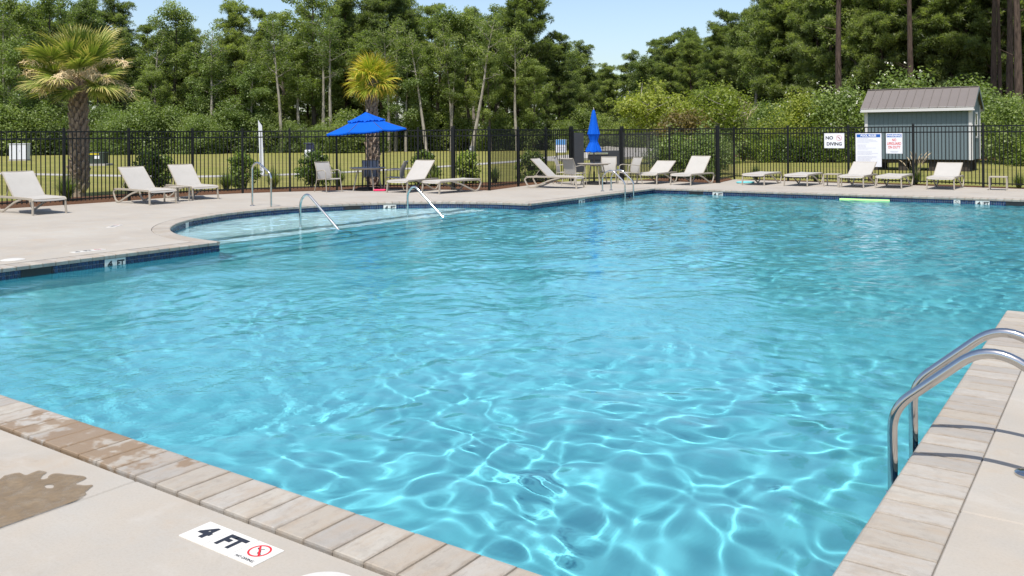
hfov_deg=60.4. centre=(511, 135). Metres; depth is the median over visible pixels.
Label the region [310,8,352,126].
slender tree
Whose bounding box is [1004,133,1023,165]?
shrub
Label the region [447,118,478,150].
thicket shrub
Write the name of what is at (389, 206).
depth marker
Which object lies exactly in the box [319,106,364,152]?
thicket shrub
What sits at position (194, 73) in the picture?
pine tree
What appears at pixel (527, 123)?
thicket shrub
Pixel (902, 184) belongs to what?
mulch bed
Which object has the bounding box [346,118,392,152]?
thicket shrub
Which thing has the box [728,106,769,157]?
bright shrub
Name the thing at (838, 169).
lawn
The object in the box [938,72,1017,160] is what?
bright shrub
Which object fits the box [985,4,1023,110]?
pine tree
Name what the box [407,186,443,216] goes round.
handrail
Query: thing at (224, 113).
thicket shrub
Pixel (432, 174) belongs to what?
grass clump
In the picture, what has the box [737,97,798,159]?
bright shrub
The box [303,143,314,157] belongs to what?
pet waste station
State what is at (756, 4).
pine tree
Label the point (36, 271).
skimmer
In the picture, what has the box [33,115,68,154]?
thicket shrub
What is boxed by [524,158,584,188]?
sun lounger
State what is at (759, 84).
pine tree
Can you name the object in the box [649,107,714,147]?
bush
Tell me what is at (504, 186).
mulch bed
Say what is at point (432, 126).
thicket shrub
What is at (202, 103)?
light green tree
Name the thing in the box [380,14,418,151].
slender tree
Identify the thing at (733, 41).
broadleaf tree
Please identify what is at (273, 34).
slender tree
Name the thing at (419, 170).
sun lounger
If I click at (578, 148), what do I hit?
pool gate
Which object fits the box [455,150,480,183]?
round shrub
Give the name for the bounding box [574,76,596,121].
broadleaf tree
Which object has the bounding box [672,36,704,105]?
pine tree
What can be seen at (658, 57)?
pine tree
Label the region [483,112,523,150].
thicket shrub
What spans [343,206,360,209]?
skimmer
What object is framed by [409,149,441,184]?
round shrub
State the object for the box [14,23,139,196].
palm tree
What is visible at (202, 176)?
footpath
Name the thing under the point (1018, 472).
anchor cap
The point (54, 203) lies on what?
mulch bed
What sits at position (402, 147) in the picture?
thicket shrub
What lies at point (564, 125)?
thicket shrub
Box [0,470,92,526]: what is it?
water stain
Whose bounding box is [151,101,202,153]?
thicket shrub
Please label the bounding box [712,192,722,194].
depth marker
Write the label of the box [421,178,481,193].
sun lounger
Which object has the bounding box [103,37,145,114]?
broadleaf tree
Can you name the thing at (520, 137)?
thicket shrub
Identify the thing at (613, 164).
armchair
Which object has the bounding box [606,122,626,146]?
thicket shrub
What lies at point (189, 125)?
thicket shrub
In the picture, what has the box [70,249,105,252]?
depth marker
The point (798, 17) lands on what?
pine tree
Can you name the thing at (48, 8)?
broadleaf tree
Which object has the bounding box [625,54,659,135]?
broadleaf tree
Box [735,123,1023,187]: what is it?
metal fence
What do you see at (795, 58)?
pine tree
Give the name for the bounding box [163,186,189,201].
end table
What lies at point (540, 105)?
broadleaf tree
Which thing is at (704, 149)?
shrub
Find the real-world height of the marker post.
2.560 m
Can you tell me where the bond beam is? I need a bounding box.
[0,190,1010,278]
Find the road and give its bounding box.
[520,146,650,160]
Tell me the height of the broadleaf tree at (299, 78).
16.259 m
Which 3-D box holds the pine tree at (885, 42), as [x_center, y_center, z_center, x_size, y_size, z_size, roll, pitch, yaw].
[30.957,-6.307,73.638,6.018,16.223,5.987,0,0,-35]
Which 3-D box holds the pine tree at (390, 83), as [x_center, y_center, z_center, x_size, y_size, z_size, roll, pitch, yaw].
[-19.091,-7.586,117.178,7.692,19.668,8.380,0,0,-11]
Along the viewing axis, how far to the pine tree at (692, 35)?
120.03 m
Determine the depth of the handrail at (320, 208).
17.46 m
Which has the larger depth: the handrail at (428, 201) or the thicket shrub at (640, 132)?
the thicket shrub at (640, 132)
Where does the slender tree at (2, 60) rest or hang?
on the lawn at (838, 169)
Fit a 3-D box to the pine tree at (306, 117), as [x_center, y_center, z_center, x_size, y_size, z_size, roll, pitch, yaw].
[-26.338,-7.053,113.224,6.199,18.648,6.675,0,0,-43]
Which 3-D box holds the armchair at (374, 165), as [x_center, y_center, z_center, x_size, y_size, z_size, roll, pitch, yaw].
[-4.411,1.238,27.511,0.579,0.900,0.669,0,0,-13]
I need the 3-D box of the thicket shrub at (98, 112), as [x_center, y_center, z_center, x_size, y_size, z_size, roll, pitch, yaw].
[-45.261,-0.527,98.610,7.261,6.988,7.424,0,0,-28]
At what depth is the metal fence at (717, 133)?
30.43 m
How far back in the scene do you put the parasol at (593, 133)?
28.97 m
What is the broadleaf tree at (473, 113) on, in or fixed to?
on the forest floor
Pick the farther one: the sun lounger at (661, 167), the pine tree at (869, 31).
the pine tree at (869, 31)
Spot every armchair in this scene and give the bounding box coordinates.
[314,161,341,192]
[362,160,380,187]
[384,161,408,190]
[553,157,573,183]
[561,158,586,185]
[599,156,616,182]
[617,157,642,183]
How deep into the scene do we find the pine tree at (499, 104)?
124.19 m
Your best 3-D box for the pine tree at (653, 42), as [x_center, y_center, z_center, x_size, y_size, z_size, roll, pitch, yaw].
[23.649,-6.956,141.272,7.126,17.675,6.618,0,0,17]
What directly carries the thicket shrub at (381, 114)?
on the forest floor
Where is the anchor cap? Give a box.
[1014,467,1023,478]
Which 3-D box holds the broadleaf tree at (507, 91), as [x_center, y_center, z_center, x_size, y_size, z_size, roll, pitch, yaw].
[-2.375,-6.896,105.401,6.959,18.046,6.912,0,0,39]
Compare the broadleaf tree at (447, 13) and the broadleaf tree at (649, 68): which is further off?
the broadleaf tree at (649, 68)
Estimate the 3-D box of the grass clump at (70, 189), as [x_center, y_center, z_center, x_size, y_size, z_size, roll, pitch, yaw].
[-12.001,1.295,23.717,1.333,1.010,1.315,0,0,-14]
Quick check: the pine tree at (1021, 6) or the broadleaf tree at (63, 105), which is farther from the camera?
the broadleaf tree at (63, 105)
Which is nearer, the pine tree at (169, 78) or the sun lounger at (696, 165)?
the sun lounger at (696, 165)
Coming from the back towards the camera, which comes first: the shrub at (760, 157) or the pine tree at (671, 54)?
the pine tree at (671, 54)
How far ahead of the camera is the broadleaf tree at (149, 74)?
98.80 m
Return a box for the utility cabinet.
[8,144,30,160]
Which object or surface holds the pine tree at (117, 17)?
on the forest floor
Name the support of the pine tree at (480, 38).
on the forest floor
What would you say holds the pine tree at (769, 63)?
on the forest floor
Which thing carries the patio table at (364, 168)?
on the pool deck
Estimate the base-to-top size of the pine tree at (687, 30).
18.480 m
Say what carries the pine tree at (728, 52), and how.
on the forest floor
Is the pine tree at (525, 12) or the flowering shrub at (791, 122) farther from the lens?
the pine tree at (525, 12)
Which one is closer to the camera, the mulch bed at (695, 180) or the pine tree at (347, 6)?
the mulch bed at (695, 180)
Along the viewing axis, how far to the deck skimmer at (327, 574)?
3.30 m
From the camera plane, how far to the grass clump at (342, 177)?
29.34 m
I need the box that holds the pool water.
[0,193,1023,575]
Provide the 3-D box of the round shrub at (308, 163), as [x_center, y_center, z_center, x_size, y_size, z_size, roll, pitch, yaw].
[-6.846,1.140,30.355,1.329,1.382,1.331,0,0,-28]
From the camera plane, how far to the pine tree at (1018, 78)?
51.99 m
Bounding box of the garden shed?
[860,86,983,171]
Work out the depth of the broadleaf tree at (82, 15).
100.44 m
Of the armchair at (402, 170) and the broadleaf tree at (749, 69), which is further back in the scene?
the broadleaf tree at (749, 69)
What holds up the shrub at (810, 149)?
on the lawn at (838, 169)
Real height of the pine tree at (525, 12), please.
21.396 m
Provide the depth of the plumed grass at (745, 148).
53.72 m
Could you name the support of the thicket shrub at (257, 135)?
on the lawn at (838, 169)
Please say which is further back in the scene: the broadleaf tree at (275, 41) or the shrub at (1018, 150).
the broadleaf tree at (275, 41)
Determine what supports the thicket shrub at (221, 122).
on the lawn at (838, 169)
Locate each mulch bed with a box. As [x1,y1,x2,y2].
[0,184,474,208]
[457,181,561,189]
[633,178,731,182]
[748,179,1023,188]
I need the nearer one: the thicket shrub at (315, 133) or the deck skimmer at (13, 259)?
the deck skimmer at (13, 259)
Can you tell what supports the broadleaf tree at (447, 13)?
on the lawn at (838, 169)
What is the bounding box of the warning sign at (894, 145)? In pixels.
[886,133,902,153]
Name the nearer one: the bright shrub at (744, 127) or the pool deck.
the pool deck
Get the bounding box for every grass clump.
[43,169,87,200]
[210,167,239,190]
[260,164,280,188]
[327,167,348,185]
[428,166,445,184]
[484,167,504,182]
[705,165,715,179]
[744,162,761,179]
[1004,171,1023,187]
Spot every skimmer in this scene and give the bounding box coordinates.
[0,258,24,260]
[21,266,52,276]
[303,572,349,575]
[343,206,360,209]
[689,191,702,194]
[1006,201,1023,205]
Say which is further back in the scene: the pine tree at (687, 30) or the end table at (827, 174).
the pine tree at (687, 30)
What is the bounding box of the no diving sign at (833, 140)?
[824,133,843,147]
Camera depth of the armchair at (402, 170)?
26.73 m
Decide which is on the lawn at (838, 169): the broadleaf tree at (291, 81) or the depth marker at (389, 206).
the broadleaf tree at (291, 81)
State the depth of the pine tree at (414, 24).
111.62 m
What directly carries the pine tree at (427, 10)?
on the forest floor
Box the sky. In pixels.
[0,0,757,132]
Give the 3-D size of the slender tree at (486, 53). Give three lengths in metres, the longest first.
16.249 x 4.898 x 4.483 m
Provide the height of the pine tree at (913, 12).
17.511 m
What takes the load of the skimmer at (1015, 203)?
attached to the waterline tiles
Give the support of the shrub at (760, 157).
on the lawn at (838, 169)
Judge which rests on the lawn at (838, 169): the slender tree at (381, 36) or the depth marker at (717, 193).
the slender tree at (381, 36)
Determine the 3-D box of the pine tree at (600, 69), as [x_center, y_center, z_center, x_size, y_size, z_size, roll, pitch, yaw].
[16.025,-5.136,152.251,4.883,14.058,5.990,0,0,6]
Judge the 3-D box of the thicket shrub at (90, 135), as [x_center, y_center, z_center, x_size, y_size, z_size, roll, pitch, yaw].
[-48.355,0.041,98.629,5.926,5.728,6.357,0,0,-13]
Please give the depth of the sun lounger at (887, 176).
26.16 m
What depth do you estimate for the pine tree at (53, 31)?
122.19 m
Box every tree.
[0,0,41,97]
[0,4,25,103]
[0,16,23,94]
[0,34,52,116]
[1,1,34,98]
[11,0,82,112]
[14,4,66,111]
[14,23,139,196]
[28,5,65,97]
[41,46,68,117]
[53,0,118,102]
[55,0,118,104]
[95,25,139,112]
[97,0,140,106]
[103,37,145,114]
[129,23,171,110]
[130,64,177,111]
[135,16,174,104]
[136,0,204,124]
[150,25,178,112]
[155,27,205,108]
[177,28,218,123]
[184,49,238,123]
[190,22,229,130]
[201,41,221,105]
[205,68,220,107]
[212,0,260,107]
[220,44,256,118]
[225,62,276,152]
[232,34,267,112]
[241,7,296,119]
[254,11,299,152]
[255,9,328,121]
[261,0,344,126]
[269,28,291,84]
[278,40,320,149]
[281,33,310,147]
[285,10,328,129]
[299,8,344,125]
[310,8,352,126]
[315,0,382,115]
[317,11,363,123]
[341,9,395,114]
[341,30,389,110]
[341,48,401,184]
[346,0,424,111]
[368,19,405,151]
[380,0,429,113]
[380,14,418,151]
[380,50,432,151]
[394,27,428,151]
[401,40,434,140]
[408,3,469,147]
[414,2,461,116]
[421,15,478,116]
[429,17,466,127]
[437,48,468,150]
[439,5,495,150]
[449,6,486,121]
[451,17,477,126]
[464,54,506,150]
[468,3,519,112]
[468,31,498,126]
[470,8,510,146]
[486,39,524,124]
[488,0,563,130]
[489,5,539,122]
[495,20,530,131]
[509,34,538,126]
[516,58,557,150]
[524,52,565,147]
[534,63,554,115]
[535,29,580,128]
[547,45,589,117]
[565,40,599,128]
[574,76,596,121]
[584,70,606,114]
[592,62,622,122]
[597,65,616,108]
[603,77,689,163]
[609,74,626,127]
[613,49,640,121]
[623,58,668,144]
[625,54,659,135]
[641,38,665,90]
[644,44,673,104]
[649,34,688,118]
[658,92,713,123]
[669,31,715,97]
[671,26,700,106]
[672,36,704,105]
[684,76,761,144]
[695,20,736,108]
[701,8,742,106]
[717,8,758,106]
[721,28,739,95]
[731,5,765,107]
[733,0,813,108]
[746,3,773,94]
[749,0,813,102]
[750,0,765,100]
[750,1,769,105]
[781,0,819,61]
[783,0,863,125]
[785,0,843,92]
[786,1,824,117]
[806,4,864,141]
[816,0,888,124]
[818,0,843,131]
[841,0,917,93]
[847,0,920,93]
[878,0,953,84]
[896,0,920,87]
[898,0,960,87]
[913,0,988,85]
[917,0,1013,105]
[949,0,1023,118]
[985,0,1005,154]
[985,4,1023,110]
[987,1,1023,66]
[990,0,1003,154]
[998,0,1023,152]
[998,0,1023,161]
[1020,0,1023,68]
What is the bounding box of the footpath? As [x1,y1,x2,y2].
[0,160,520,177]
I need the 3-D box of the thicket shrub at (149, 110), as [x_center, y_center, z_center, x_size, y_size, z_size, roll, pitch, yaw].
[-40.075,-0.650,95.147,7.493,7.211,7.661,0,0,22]
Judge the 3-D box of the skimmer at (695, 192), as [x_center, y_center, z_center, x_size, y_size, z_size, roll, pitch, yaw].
[5.459,1.734,26.071,0.438,0.131,0.016,0,0,35]
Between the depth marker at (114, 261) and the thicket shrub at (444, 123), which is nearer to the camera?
the depth marker at (114, 261)
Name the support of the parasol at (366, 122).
on the pool deck
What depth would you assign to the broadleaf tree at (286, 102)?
103.84 m
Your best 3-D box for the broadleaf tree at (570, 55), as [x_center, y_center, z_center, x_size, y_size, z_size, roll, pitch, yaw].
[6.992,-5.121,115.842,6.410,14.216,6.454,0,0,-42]
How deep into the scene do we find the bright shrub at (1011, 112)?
47.60 m
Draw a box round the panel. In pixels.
[622,132,658,175]
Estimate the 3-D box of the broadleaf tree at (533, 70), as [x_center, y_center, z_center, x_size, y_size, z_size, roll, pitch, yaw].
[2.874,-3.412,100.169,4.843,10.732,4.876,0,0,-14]
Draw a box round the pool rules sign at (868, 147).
[856,133,881,166]
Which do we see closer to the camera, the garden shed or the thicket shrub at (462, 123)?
the garden shed
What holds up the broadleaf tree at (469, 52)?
on the lawn at (838, 169)
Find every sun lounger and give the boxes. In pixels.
[0,171,67,215]
[113,166,176,204]
[164,164,218,199]
[386,160,438,192]
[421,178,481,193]
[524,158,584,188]
[636,160,677,184]
[670,156,714,185]
[741,171,781,185]
[783,172,822,186]
[838,162,877,187]
[875,173,912,188]
[926,162,963,189]
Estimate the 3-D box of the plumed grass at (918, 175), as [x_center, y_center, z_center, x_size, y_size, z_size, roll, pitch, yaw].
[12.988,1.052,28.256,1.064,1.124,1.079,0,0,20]
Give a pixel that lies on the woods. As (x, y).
(304, 112)
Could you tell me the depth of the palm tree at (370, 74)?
29.36 m
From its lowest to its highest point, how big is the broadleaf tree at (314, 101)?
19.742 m
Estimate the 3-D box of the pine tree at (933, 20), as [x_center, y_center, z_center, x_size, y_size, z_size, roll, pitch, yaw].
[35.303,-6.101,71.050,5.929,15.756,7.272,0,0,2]
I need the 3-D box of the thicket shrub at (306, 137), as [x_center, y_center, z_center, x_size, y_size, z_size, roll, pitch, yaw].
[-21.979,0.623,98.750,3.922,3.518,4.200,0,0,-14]
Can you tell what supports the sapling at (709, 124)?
on the lawn at (838, 169)
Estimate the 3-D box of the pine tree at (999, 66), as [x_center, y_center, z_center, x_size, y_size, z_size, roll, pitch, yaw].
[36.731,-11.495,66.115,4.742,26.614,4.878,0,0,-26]
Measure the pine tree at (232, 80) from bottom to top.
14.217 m
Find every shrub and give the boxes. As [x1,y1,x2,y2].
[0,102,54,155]
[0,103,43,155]
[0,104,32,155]
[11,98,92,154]
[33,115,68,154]
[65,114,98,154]
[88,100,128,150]
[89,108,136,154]
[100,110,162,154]
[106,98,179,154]
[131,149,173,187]
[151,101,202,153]
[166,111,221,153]
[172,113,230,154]
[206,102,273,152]
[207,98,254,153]
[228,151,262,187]
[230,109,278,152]
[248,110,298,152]
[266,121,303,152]
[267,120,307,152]
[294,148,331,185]
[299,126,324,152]
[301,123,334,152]
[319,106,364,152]
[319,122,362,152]
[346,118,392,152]
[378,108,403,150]
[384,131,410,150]
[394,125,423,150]
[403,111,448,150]
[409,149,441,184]
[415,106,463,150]
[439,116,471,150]
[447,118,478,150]
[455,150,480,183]
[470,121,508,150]
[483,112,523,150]
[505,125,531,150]
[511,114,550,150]
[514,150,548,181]
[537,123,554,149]
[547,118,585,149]
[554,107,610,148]
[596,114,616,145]
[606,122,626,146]
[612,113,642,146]
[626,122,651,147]
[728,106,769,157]
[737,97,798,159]
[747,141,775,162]
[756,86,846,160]
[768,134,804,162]
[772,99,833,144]
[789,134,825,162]
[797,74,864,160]
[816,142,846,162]
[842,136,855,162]
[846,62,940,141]
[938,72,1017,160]
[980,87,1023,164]
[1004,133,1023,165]
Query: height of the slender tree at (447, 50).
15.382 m
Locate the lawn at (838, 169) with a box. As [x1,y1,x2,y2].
[0,138,1023,200]
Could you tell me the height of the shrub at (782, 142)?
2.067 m
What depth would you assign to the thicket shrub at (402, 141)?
103.13 m
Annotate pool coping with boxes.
[0,187,1023,575]
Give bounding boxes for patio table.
[350,167,385,190]
[577,163,610,184]
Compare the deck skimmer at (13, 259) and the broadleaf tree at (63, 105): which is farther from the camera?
the broadleaf tree at (63, 105)
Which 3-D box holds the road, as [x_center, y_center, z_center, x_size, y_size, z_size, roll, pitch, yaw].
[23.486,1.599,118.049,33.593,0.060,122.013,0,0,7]
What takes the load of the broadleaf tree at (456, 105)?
on the forest floor
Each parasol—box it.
[326,109,405,190]
[584,107,605,184]
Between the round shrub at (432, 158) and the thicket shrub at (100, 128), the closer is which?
the round shrub at (432, 158)
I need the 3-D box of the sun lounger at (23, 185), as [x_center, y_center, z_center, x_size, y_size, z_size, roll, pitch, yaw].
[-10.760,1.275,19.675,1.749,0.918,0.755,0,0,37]
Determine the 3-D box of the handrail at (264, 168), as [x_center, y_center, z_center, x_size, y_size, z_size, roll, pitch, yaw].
[-5.968,1.345,20.911,0.762,1.419,0.116,0,0,35]
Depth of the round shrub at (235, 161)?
29.31 m
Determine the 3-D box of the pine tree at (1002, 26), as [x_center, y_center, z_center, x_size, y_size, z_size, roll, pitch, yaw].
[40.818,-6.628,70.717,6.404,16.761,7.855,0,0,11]
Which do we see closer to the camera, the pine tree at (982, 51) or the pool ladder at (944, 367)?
the pool ladder at (944, 367)
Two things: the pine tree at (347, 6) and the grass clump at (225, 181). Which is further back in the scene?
the pine tree at (347, 6)
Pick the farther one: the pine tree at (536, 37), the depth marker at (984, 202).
the pine tree at (536, 37)
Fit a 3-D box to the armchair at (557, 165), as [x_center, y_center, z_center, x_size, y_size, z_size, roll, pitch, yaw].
[1.739,1.191,29.693,0.669,0.900,0.579,0,0,14]
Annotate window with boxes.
[975,112,977,137]
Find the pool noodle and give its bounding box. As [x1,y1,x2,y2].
[839,198,889,200]
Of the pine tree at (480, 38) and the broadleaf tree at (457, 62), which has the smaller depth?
the broadleaf tree at (457, 62)
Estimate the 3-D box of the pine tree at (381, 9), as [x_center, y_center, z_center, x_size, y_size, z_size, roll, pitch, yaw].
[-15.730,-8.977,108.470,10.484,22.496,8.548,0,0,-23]
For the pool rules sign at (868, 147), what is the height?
1.070 m
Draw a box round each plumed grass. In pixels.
[731,98,757,160]
[901,151,931,183]
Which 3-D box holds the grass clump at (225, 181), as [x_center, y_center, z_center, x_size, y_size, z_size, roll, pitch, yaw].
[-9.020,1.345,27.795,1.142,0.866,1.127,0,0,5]
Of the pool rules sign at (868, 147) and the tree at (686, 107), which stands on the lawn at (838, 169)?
the tree at (686, 107)
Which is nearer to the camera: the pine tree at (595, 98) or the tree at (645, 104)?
the tree at (645, 104)
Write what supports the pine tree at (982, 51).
on the forest floor
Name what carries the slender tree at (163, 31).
on the lawn at (838, 169)
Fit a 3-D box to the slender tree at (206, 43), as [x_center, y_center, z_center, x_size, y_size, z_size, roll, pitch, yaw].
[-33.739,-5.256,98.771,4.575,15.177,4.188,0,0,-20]
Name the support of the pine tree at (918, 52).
on the forest floor
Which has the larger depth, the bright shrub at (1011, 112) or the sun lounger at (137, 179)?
the bright shrub at (1011, 112)
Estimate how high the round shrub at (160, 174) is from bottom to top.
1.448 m
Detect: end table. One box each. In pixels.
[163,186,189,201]
[823,173,841,186]
[989,176,1007,190]
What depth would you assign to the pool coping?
4.17 m
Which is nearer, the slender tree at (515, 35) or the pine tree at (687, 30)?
the slender tree at (515, 35)
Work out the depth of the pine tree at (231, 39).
106.47 m
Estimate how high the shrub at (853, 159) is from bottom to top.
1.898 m
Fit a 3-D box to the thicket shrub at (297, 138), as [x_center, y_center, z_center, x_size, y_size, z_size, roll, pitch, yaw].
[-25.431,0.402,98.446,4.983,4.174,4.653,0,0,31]
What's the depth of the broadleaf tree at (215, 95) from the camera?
113.76 m
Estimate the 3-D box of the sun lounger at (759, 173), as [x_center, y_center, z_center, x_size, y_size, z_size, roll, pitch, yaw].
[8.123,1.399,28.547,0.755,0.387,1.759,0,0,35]
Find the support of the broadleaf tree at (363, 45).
on the lawn at (838, 169)
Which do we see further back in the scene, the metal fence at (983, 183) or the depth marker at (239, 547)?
the metal fence at (983, 183)
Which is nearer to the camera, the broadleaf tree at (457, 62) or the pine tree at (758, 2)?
the broadleaf tree at (457, 62)
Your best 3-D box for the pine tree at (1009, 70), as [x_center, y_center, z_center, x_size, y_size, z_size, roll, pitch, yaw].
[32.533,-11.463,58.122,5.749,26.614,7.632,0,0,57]
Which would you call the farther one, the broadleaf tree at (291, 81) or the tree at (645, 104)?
the broadleaf tree at (291, 81)
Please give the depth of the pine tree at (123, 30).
115.74 m
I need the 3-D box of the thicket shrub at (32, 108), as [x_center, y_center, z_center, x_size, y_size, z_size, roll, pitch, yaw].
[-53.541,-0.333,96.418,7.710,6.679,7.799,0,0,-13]
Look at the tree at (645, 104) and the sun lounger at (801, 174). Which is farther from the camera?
the tree at (645, 104)
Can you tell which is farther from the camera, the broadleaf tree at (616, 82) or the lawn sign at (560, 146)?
the broadleaf tree at (616, 82)
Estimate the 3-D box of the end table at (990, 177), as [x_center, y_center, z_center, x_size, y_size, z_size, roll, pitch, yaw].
[13.725,1.354,24.816,0.460,0.385,0.460,0,0,32]
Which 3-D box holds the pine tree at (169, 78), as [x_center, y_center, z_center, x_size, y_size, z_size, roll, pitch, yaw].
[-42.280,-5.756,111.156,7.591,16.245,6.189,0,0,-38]
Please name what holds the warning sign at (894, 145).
attached to the metal fence at (983, 183)
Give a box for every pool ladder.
[601,169,633,196]
[886,328,1023,492]
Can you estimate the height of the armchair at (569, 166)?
0.900 m
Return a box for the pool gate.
[573,129,620,179]
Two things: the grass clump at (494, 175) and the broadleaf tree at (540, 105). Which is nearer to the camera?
the grass clump at (494, 175)
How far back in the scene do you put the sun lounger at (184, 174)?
24.05 m
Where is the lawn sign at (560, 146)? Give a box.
[556,140,564,156]
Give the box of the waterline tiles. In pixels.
[0,190,1006,279]
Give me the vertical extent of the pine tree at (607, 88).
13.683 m
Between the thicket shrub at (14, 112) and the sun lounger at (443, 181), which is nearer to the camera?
the sun lounger at (443, 181)
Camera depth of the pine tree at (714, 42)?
103.51 m
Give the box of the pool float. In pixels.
[736,181,754,182]
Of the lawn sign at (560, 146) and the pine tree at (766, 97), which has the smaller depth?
the lawn sign at (560, 146)
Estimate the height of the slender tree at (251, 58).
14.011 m
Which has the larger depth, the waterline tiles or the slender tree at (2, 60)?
the slender tree at (2, 60)
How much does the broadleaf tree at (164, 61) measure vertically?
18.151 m
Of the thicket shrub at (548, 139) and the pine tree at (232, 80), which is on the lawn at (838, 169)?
the thicket shrub at (548, 139)
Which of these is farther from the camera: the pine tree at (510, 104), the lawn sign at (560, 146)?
the pine tree at (510, 104)
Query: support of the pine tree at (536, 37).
on the forest floor
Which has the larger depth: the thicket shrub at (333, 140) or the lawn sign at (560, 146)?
the thicket shrub at (333, 140)
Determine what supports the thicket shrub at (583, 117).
on the lawn at (838, 169)
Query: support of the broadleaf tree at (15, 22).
on the forest floor
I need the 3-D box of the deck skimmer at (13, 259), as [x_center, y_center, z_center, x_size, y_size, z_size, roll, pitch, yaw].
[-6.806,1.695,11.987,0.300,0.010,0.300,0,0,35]
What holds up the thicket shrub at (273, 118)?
on the lawn at (838, 169)
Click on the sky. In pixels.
(614, 28)
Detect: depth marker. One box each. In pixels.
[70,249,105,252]
[105,257,125,265]
[179,522,283,566]
[383,205,395,207]
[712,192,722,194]
[975,201,989,204]
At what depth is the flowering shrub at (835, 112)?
53.76 m
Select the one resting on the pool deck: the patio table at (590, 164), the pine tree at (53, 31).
the patio table at (590, 164)
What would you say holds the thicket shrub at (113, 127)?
on the lawn at (838, 169)
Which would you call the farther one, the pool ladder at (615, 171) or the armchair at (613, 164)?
the armchair at (613, 164)
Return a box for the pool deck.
[0,179,1023,575]
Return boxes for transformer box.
[88,152,112,165]
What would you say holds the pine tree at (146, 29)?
on the forest floor
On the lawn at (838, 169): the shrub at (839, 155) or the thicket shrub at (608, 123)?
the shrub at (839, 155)
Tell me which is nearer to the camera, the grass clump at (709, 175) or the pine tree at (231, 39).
the grass clump at (709, 175)
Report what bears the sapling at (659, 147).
on the lawn at (838, 169)
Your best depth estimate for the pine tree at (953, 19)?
69.77 m
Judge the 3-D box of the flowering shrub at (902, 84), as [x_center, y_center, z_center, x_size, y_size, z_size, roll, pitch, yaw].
[23.425,-1.270,53.162,6.394,6.602,6.629,0,0,-43]
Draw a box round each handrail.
[250,162,271,206]
[299,194,338,229]
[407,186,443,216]
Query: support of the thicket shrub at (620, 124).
on the lawn at (838, 169)
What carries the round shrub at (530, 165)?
on the mulch bed at (504, 186)
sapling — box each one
[639,123,690,176]
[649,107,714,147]
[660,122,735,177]
[689,119,751,172]
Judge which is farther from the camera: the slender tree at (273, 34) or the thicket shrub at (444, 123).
the thicket shrub at (444, 123)
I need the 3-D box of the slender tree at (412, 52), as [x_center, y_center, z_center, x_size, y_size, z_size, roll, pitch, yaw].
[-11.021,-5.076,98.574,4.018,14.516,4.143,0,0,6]
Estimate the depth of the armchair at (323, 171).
26.35 m
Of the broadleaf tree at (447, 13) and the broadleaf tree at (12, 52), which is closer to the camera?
the broadleaf tree at (447, 13)
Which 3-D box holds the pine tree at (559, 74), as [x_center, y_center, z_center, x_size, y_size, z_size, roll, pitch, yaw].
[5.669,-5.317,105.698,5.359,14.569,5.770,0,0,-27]
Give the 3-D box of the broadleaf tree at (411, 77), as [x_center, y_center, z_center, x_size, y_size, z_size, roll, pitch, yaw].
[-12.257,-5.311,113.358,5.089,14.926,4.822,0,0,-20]
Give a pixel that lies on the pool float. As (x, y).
(745, 182)
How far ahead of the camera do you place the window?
40.11 m
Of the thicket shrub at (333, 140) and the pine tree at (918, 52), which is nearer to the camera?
the pine tree at (918, 52)
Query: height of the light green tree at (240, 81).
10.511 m
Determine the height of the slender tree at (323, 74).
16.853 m
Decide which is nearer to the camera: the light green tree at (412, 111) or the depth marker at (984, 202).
the depth marker at (984, 202)
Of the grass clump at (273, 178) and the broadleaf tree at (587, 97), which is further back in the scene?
the broadleaf tree at (587, 97)
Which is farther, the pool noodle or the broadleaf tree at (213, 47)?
the broadleaf tree at (213, 47)
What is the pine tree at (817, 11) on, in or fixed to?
on the forest floor
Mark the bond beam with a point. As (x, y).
(739, 194)
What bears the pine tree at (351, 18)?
on the forest floor
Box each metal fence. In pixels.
[0,126,572,205]
[620,125,734,182]
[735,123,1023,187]
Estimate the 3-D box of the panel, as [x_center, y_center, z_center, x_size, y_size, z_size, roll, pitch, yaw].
[4.546,0.663,31.080,1.400,1.510,0.011,0,0,32]
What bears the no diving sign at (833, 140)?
attached to the metal fence at (983, 183)
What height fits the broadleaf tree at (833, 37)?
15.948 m
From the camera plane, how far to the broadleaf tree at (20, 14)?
100.16 m
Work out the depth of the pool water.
7.06 m
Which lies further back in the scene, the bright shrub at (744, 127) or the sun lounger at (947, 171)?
the bright shrub at (744, 127)
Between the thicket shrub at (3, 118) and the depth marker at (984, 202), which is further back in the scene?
the thicket shrub at (3, 118)
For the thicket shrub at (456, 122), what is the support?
on the forest floor
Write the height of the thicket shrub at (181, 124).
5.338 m
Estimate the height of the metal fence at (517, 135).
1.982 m
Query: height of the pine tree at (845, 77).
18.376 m
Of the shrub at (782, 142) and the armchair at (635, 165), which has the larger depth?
the shrub at (782, 142)
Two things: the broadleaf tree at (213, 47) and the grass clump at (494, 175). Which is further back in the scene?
the broadleaf tree at (213, 47)
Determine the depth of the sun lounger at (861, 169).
27.19 m
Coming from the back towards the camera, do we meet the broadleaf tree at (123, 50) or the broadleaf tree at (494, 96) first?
the broadleaf tree at (123, 50)
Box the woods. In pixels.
[0,68,986,144]
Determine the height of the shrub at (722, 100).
5.548 m
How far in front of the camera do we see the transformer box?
56.75 m
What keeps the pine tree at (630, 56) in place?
on the forest floor
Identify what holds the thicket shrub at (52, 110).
on the lawn at (838, 169)
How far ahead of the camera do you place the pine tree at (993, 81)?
59.73 m
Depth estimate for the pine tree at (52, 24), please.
109.54 m
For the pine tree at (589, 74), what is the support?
on the lawn at (838, 169)
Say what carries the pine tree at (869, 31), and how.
on the forest floor
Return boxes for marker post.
[258,120,265,175]
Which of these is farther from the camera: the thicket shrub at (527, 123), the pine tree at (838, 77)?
the thicket shrub at (527, 123)

